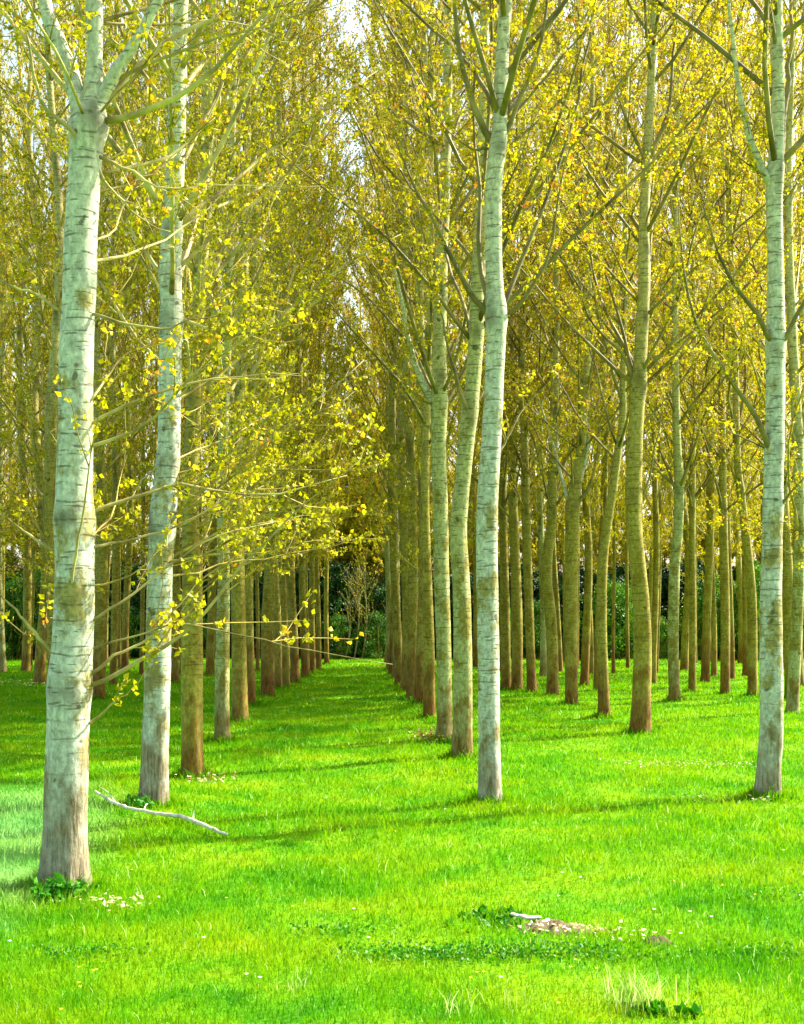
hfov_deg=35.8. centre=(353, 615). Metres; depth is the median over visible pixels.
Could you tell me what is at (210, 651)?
poplar tree
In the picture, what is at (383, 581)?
shrub
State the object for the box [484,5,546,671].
poplar tree
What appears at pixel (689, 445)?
poplar tree
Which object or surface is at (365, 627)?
sapling
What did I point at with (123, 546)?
poplar tree
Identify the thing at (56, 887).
weed clump
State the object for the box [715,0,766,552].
poplar tree
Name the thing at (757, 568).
shrub
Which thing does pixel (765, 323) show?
poplar tree
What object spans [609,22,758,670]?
poplar tree
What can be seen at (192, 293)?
poplar tree
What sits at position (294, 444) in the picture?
poplar tree
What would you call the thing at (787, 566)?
poplar tree
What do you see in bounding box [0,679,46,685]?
dead leaves
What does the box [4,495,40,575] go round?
shrub
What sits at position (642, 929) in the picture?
dead leaves
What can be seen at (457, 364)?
poplar tree
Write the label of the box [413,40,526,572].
poplar tree
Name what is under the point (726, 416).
poplar tree
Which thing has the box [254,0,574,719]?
poplar tree
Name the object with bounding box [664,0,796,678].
poplar tree
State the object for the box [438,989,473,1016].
dry grass tuft
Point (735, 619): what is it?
shrub
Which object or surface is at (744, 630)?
poplar tree
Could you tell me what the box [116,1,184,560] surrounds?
poplar tree
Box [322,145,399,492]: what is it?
poplar tree
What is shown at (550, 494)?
poplar tree
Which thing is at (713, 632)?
poplar tree
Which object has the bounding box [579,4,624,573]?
poplar tree
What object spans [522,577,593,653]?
shrub
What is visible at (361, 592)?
sapling
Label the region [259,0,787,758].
poplar tree
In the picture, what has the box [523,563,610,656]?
shrub
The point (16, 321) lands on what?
poplar tree
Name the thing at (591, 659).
poplar tree
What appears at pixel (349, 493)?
shrub
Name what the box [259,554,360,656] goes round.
shrub
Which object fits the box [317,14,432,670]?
poplar tree
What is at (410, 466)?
poplar tree
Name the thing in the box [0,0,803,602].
sky
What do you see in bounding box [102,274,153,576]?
poplar tree
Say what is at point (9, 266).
poplar tree
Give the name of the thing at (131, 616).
shrub
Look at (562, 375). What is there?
poplar tree
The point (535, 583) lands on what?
shrub
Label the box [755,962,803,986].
dry grass tuft
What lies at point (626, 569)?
poplar tree
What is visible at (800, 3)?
poplar tree
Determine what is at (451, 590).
shrub
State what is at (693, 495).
poplar tree
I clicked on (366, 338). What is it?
poplar tree
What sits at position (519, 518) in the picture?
poplar tree
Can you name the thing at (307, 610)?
poplar tree
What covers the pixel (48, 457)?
poplar tree
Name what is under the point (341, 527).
tree
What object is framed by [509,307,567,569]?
poplar tree
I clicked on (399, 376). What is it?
poplar tree
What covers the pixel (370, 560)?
tree
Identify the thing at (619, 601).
shrub
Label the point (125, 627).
poplar tree
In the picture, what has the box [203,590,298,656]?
shrub
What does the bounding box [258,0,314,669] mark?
poplar tree
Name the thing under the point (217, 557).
shrub
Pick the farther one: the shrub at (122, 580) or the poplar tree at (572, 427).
the shrub at (122, 580)
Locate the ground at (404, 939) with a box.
[0,653,803,1023]
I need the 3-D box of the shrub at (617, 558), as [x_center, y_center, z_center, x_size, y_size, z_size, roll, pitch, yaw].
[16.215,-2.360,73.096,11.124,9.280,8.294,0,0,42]
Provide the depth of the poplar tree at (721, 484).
33.98 m
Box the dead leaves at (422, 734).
[405,726,446,742]
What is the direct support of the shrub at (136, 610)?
on the ground at (404, 939)
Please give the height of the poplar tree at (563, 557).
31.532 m
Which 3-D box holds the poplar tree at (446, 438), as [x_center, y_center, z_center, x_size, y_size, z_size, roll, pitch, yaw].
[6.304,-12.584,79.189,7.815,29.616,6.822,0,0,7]
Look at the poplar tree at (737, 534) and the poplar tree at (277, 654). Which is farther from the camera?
the poplar tree at (737, 534)
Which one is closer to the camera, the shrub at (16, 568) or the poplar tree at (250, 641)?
the poplar tree at (250, 641)
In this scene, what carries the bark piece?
on the soil patch at (550, 925)
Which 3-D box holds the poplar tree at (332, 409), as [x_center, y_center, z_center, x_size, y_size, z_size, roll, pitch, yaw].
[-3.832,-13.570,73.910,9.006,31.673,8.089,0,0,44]
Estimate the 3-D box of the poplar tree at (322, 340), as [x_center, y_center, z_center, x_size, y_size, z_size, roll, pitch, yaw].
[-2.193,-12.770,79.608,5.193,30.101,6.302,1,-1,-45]
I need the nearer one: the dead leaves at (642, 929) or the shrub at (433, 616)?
the dead leaves at (642, 929)
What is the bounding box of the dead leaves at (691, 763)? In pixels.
[600,758,756,768]
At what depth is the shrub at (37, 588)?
62.49 m
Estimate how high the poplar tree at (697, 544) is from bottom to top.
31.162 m
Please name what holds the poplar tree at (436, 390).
on the ground at (404, 939)
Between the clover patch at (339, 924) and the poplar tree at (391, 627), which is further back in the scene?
the poplar tree at (391, 627)
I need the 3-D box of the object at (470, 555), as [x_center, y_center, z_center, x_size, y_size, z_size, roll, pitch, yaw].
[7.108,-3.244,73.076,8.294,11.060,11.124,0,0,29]
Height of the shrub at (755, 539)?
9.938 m
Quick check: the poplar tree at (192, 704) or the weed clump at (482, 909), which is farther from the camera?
the poplar tree at (192, 704)
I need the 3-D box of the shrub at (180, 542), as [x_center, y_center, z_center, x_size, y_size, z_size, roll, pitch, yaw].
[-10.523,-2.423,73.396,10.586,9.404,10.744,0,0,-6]
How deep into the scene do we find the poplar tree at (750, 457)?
84.47 m
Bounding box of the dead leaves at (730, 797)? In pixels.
[682,793,788,804]
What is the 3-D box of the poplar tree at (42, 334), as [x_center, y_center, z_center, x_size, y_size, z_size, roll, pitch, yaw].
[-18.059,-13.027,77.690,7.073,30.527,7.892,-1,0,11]
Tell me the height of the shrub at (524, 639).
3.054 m
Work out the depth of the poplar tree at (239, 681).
25.48 m
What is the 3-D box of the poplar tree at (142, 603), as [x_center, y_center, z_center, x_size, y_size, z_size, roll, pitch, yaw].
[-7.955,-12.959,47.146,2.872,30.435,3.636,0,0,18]
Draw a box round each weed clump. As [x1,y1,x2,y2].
[30,872,102,904]
[125,794,156,809]
[443,904,538,932]
[624,997,702,1019]
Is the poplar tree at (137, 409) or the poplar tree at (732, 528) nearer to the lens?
the poplar tree at (732, 528)
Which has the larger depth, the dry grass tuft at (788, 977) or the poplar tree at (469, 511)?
the poplar tree at (469, 511)
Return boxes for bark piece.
[518,914,540,919]
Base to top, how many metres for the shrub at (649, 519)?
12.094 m
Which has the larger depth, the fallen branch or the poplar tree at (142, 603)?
the poplar tree at (142, 603)
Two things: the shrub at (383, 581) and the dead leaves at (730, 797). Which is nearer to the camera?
the dead leaves at (730, 797)
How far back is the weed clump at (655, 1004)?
6.72 m
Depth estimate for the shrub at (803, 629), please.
62.15 m
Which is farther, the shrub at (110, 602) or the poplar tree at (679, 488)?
the shrub at (110, 602)
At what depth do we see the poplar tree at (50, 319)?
44.06 m
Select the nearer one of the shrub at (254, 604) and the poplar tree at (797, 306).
the shrub at (254, 604)
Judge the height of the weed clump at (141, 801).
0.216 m
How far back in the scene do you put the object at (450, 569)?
71.40 m
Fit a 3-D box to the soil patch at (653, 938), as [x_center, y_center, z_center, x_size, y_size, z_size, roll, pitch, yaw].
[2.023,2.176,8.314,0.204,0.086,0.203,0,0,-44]
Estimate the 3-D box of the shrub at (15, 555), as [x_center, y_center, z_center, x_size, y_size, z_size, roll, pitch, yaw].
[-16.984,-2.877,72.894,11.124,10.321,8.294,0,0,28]
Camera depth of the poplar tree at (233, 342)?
55.14 m
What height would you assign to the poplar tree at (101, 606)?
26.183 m
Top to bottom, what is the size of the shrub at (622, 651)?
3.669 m
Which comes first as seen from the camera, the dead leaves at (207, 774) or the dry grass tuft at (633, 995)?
the dry grass tuft at (633, 995)
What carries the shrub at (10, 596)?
on the ground at (404, 939)
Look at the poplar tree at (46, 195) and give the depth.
51.08 m
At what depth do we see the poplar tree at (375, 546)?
54.91 m
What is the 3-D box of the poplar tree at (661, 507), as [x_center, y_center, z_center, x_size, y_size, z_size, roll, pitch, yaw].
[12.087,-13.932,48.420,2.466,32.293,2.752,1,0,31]
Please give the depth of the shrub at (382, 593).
64.80 m
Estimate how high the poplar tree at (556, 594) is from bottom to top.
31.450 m
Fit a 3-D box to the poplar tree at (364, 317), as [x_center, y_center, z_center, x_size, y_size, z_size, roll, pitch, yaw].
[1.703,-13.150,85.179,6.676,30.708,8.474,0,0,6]
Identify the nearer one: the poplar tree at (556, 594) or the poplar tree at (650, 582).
the poplar tree at (556, 594)
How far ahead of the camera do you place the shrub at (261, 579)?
64.81 m
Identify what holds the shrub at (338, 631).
on the ground at (404, 939)
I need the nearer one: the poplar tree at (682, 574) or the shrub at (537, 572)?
the poplar tree at (682, 574)
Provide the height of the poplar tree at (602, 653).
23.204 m
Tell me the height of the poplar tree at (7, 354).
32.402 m
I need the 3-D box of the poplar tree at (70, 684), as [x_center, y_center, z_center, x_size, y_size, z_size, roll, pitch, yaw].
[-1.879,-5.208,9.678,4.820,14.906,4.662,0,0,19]
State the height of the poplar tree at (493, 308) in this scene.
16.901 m
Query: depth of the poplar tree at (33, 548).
54.01 m
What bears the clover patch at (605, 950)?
on the ground at (404, 939)
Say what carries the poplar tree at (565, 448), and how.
on the ground at (404, 939)
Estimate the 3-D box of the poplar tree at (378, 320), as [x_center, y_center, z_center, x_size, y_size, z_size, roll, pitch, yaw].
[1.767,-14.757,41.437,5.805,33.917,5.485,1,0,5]
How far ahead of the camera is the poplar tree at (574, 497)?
30.54 m
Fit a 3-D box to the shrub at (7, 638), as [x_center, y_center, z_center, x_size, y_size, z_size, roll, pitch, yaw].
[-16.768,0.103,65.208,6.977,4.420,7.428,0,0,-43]
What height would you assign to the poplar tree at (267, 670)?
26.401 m
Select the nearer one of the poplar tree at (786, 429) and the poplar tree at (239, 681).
the poplar tree at (239, 681)
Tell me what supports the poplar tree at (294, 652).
on the ground at (404, 939)
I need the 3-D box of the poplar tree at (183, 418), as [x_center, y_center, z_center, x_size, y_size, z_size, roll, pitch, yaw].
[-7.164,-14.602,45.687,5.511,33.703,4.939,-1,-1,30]
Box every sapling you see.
[337,578,361,659]
[340,561,371,658]
[341,544,381,658]
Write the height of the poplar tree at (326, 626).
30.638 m
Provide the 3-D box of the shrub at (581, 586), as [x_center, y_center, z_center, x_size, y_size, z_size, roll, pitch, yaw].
[12.296,-0.070,64.660,7.381,4.681,6.168,0,0,36]
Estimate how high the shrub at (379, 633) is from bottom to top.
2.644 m
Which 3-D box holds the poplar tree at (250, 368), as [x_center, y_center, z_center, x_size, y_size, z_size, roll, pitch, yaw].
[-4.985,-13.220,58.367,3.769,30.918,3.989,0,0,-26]
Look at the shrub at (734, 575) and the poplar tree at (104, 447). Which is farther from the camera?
the shrub at (734, 575)
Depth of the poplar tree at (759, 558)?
72.96 m
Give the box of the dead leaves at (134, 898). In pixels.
[74,889,159,910]
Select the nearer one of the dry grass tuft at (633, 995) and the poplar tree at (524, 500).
the dry grass tuft at (633, 995)
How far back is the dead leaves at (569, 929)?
8.52 m
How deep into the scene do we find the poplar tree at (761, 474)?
42.22 m
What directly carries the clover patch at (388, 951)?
on the ground at (404, 939)
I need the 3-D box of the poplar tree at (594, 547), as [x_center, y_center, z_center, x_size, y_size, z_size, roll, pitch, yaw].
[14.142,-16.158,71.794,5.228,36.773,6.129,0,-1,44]
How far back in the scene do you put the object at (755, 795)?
17.34 m
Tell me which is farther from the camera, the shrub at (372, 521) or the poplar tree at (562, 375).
the shrub at (372, 521)
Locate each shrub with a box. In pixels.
[3,459,22,571]
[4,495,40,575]
[4,576,38,656]
[4,580,36,659]
[5,509,111,579]
[5,565,40,658]
[5,568,22,646]
[15,591,111,623]
[36,475,207,617]
[94,561,145,641]
[94,561,180,656]
[108,585,231,656]
[108,603,145,657]
[121,499,244,571]
[144,562,260,657]
[179,606,215,655]
[181,497,299,630]
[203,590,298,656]
[204,568,300,655]
[215,564,356,656]
[243,500,337,604]
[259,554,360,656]
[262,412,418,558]
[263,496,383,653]
[296,560,384,656]
[298,560,385,656]
[315,581,452,657]
[315,612,364,659]
[318,419,432,577]
[319,421,365,555]
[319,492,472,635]
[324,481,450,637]
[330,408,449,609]
[344,573,471,650]
[351,610,385,659]
[357,576,452,656]
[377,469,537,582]
[401,574,524,657]
[450,562,562,655]
[452,559,559,651]
[470,484,598,576]
[498,602,539,657]
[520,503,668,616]
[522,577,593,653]
[522,600,562,658]
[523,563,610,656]
[539,570,667,654]
[561,560,683,656]
[579,578,662,657]
[579,589,667,659]
[579,590,682,656]
[592,498,717,587]
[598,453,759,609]
[629,562,734,656]
[646,558,719,653]
[659,592,737,659]
[659,616,667,658]
[663,488,760,579]
[679,575,759,659]
[681,585,737,657]
[683,488,793,605]
[716,566,756,652]
[718,559,760,661]
[752,449,792,558]
[757,601,803,655]
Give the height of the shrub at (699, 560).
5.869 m
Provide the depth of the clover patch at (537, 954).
7.91 m
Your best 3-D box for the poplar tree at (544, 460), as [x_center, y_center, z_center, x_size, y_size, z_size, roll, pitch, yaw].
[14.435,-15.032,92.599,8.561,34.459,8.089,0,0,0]
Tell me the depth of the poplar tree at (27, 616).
48.73 m
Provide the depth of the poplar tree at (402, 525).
35.42 m
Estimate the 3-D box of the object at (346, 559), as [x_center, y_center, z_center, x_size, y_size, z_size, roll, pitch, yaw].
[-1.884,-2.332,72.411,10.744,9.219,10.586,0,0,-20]
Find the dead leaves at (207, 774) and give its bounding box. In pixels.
[175,771,237,782]
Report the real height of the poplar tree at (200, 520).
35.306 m
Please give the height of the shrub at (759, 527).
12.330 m
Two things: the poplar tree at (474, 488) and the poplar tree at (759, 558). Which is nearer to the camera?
the poplar tree at (474, 488)
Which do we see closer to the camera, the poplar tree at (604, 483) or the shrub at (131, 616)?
the poplar tree at (604, 483)
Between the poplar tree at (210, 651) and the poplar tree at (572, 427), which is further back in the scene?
the poplar tree at (572, 427)
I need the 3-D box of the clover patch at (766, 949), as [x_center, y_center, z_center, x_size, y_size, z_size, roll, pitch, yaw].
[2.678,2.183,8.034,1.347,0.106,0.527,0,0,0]
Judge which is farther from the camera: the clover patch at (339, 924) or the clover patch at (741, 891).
the clover patch at (741, 891)
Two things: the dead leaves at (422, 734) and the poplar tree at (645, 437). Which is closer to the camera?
the dead leaves at (422, 734)
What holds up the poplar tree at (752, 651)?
on the ground at (404, 939)
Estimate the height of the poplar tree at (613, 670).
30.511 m
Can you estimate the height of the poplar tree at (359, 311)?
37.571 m
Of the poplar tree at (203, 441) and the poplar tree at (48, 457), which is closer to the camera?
the poplar tree at (48, 457)
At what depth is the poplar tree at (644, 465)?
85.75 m
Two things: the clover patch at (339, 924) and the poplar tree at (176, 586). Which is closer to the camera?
the clover patch at (339, 924)
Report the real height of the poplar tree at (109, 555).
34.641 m
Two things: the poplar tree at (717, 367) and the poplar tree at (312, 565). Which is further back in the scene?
the poplar tree at (717, 367)
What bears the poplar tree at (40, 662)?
on the ground at (404, 939)
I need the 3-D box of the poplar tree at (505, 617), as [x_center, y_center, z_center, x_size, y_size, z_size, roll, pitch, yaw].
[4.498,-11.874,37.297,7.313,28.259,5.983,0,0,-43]
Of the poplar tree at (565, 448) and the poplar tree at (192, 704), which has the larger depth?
the poplar tree at (565, 448)
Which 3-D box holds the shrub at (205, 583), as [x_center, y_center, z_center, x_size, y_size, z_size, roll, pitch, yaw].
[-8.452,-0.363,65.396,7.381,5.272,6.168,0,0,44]
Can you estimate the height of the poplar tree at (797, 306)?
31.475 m
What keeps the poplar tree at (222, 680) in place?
on the ground at (404, 939)
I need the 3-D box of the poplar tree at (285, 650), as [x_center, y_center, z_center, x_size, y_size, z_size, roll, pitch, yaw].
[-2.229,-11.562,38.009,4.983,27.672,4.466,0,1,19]
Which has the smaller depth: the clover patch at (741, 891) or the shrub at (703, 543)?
the clover patch at (741, 891)
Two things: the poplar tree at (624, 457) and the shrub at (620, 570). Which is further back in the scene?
the poplar tree at (624, 457)
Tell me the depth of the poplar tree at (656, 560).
40.09 m
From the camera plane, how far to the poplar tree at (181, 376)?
79.09 m
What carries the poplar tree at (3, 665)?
on the ground at (404, 939)
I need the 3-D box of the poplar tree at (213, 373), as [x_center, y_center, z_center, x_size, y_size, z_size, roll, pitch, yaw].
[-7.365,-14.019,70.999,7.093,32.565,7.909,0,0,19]
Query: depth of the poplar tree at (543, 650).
43.85 m
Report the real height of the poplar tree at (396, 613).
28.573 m
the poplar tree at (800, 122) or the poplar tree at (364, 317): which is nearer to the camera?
the poplar tree at (800, 122)
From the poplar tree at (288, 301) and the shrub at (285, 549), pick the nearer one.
the poplar tree at (288, 301)
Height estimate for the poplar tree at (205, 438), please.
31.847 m
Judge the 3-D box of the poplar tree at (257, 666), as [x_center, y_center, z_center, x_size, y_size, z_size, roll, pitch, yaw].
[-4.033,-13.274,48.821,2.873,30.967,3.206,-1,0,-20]
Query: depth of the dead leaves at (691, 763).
18.14 m
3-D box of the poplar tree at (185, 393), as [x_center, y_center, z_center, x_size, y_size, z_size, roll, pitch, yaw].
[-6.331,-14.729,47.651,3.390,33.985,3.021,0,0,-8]
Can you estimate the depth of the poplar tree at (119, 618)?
49.99 m
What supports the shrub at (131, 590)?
on the ground at (404, 939)
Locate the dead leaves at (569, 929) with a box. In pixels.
[508,919,618,936]
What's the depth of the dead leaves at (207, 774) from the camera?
16.84 m
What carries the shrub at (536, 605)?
on the ground at (404, 939)
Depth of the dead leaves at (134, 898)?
9.44 m
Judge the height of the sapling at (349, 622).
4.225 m
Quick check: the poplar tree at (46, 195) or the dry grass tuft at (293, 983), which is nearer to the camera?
the dry grass tuft at (293, 983)
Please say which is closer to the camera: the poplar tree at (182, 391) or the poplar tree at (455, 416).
the poplar tree at (182, 391)
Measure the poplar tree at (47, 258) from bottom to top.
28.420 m
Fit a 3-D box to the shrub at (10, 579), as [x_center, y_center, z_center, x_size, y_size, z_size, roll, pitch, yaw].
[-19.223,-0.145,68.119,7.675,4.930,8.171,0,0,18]
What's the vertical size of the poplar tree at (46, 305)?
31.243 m
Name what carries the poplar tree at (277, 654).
on the ground at (404, 939)
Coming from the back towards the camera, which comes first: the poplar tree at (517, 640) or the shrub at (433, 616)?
the shrub at (433, 616)
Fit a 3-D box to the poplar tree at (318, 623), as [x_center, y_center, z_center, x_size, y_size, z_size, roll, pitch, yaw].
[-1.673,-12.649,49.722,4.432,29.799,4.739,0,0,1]
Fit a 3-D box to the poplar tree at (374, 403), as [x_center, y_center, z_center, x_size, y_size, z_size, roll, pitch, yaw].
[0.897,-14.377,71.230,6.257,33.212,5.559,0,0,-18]
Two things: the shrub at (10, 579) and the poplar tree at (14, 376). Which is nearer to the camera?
the shrub at (10, 579)
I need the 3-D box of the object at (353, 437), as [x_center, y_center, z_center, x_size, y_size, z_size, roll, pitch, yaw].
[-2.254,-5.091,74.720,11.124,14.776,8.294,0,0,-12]
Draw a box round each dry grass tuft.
[269,972,316,994]
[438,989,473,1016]
[481,983,540,1011]
[575,952,687,1022]
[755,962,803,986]
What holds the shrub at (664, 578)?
on the ground at (404, 939)
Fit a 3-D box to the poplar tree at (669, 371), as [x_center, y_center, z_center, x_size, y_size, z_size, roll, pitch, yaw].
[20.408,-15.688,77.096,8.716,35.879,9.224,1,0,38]
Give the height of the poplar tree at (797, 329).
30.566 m
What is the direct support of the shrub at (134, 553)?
on the ground at (404, 939)
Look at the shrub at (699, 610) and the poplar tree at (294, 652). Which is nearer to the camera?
the poplar tree at (294, 652)
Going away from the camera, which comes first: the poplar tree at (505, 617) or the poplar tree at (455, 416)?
the poplar tree at (505, 617)
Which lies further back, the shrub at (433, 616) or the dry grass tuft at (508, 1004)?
the shrub at (433, 616)
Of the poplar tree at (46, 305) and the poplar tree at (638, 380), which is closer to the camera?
the poplar tree at (638, 380)
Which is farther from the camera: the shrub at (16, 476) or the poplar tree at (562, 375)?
the shrub at (16, 476)
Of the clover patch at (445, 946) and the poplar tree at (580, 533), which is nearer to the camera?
the clover patch at (445, 946)
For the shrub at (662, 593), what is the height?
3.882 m
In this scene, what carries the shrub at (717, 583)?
on the ground at (404, 939)
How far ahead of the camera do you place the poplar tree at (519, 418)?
77.42 m
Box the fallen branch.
[94,786,227,835]
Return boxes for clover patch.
[11,936,191,965]
[247,918,420,942]
[274,937,492,966]
[349,938,563,969]
[430,935,630,965]
[491,936,703,965]
[685,939,803,964]
[704,886,801,902]
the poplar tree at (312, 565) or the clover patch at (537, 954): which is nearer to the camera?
the clover patch at (537, 954)
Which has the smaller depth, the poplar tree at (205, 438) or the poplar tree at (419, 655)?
the poplar tree at (419, 655)
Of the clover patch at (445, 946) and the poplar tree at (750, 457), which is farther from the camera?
the poplar tree at (750, 457)
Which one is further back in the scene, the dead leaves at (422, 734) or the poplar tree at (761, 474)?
the poplar tree at (761, 474)
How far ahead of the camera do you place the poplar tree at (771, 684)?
14.95 m
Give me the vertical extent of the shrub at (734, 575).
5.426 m
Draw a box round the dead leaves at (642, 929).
[567,920,671,940]
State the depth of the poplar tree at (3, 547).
57.45 m
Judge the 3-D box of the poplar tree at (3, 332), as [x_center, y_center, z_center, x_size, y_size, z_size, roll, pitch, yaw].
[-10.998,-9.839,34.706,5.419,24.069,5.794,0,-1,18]
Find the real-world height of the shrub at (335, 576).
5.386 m
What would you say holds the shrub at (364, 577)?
on the ground at (404, 939)
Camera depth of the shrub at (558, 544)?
72.16 m
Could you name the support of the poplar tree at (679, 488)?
on the ground at (404, 939)
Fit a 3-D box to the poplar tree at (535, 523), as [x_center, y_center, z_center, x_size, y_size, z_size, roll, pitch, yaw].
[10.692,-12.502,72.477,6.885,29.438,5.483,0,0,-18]
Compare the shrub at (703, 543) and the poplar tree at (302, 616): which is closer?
the poplar tree at (302, 616)
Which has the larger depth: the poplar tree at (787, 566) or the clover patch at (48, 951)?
the poplar tree at (787, 566)
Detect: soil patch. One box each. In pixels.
[518,919,593,934]
[645,935,674,946]
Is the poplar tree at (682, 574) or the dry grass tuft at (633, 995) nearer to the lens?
the dry grass tuft at (633, 995)
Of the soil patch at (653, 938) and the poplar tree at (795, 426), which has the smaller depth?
the soil patch at (653, 938)
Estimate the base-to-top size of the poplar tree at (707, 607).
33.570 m
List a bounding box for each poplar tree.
[0,0,41,607]
[0,0,52,540]
[0,0,101,672]
[0,0,105,671]
[0,0,157,684]
[0,0,201,698]
[0,0,226,671]
[0,0,388,889]
[0,0,393,805]
[0,0,420,778]
[0,44,116,568]
[3,42,49,665]
[3,76,43,546]
[4,138,28,499]
[4,205,31,548]
[5,178,63,496]
[5,191,44,568]
[6,1,74,570]
[20,0,146,549]
[28,0,187,684]
[28,159,135,489]
[32,2,105,460]
[42,0,398,742]
[66,16,107,657]
[68,0,264,684]
[77,3,153,664]
[93,0,203,555]
[93,124,157,555]
[101,0,147,669]
[101,0,165,674]
[101,1,186,672]
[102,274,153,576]
[103,0,398,722]
[103,196,158,546]
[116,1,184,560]
[124,0,274,676]
[130,14,232,564]
[139,0,394,696]
[147,12,205,533]
[148,121,218,519]
[152,5,227,673]
[178,0,271,586]
[178,97,267,571]
[182,1,233,595]
[184,0,365,686]
[187,1,353,704]
[193,0,264,561]
[205,0,379,682]
[209,53,245,552]
[218,0,288,670]
[226,0,383,676]
[230,0,357,685]
[235,44,269,576]
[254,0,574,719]
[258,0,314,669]
[259,0,374,672]
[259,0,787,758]
[262,122,360,521]
[265,36,320,661]
[283,0,349,666]
[285,2,366,669]
[288,0,650,741]
[289,0,375,663]
[295,196,352,490]
[299,0,473,689]
[305,0,479,698]
[307,0,468,684]
[310,0,533,703]
[314,4,473,679]
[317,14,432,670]
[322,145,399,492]
[329,0,455,674]
[331,11,452,662]
[332,82,405,610]
[332,184,377,417]
[337,248,398,446]
[341,208,385,458]
[359,47,456,573]
[381,0,607,689]
[381,0,628,803]
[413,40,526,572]
[417,229,480,531]
[424,0,517,667]
[429,109,536,573]
[430,0,618,690]
[434,0,620,693]
[448,230,485,553]
[450,0,803,734]
[450,186,520,526]
[458,0,803,716]
[460,0,658,695]
[468,0,619,676]
[476,153,542,557]
[480,54,546,668]
[481,0,700,705]
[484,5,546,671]
[498,159,567,579]
[507,242,569,561]
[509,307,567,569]
[512,0,683,686]
[514,0,597,672]
[526,0,581,581]
[531,180,617,568]
[532,0,656,673]
[533,0,615,563]
[534,6,581,663]
[540,0,678,689]
[543,61,616,563]
[551,0,604,666]
[557,0,803,700]
[572,30,635,568]
[576,0,639,673]
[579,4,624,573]
[588,216,651,565]
[590,121,646,563]
[592,0,803,692]
[593,0,712,683]
[599,6,655,668]
[605,0,803,693]
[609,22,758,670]
[611,7,698,618]
[613,0,803,695]
[614,0,787,682]
[614,235,665,554]
[616,2,669,567]
[621,0,803,713]
[622,84,715,558]
[629,1,765,676]
[634,9,686,671]
[642,83,700,582]
[642,283,731,559]
[645,0,803,799]
[645,161,751,558]
[653,0,803,695]
[661,39,790,663]
[662,27,714,662]
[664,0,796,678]
[685,2,719,660]
[687,2,786,676]
[688,87,761,549]
[695,1,758,570]
[696,0,803,557]
[701,4,803,685]
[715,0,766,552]
[717,152,792,559]
[730,0,803,668]
[731,2,803,520]
[739,211,798,559]
[740,20,803,523]
[755,186,803,484]
[784,54,800,555]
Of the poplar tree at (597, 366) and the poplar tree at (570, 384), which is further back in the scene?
the poplar tree at (570, 384)
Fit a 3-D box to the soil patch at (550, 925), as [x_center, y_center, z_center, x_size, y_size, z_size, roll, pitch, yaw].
[1.385,2.161,8.670,0.574,0.088,0.414,0,0,0]
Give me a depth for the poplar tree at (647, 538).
52.23 m
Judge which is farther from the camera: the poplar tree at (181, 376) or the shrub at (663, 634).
the poplar tree at (181, 376)
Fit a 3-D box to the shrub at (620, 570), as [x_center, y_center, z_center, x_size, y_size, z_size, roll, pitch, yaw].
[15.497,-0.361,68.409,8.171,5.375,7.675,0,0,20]
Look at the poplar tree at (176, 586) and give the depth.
39.15 m
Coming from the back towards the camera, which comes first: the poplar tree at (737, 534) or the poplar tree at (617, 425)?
the poplar tree at (617, 425)
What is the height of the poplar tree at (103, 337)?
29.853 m
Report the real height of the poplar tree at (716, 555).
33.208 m
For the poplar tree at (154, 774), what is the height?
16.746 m
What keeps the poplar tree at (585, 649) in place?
on the ground at (404, 939)

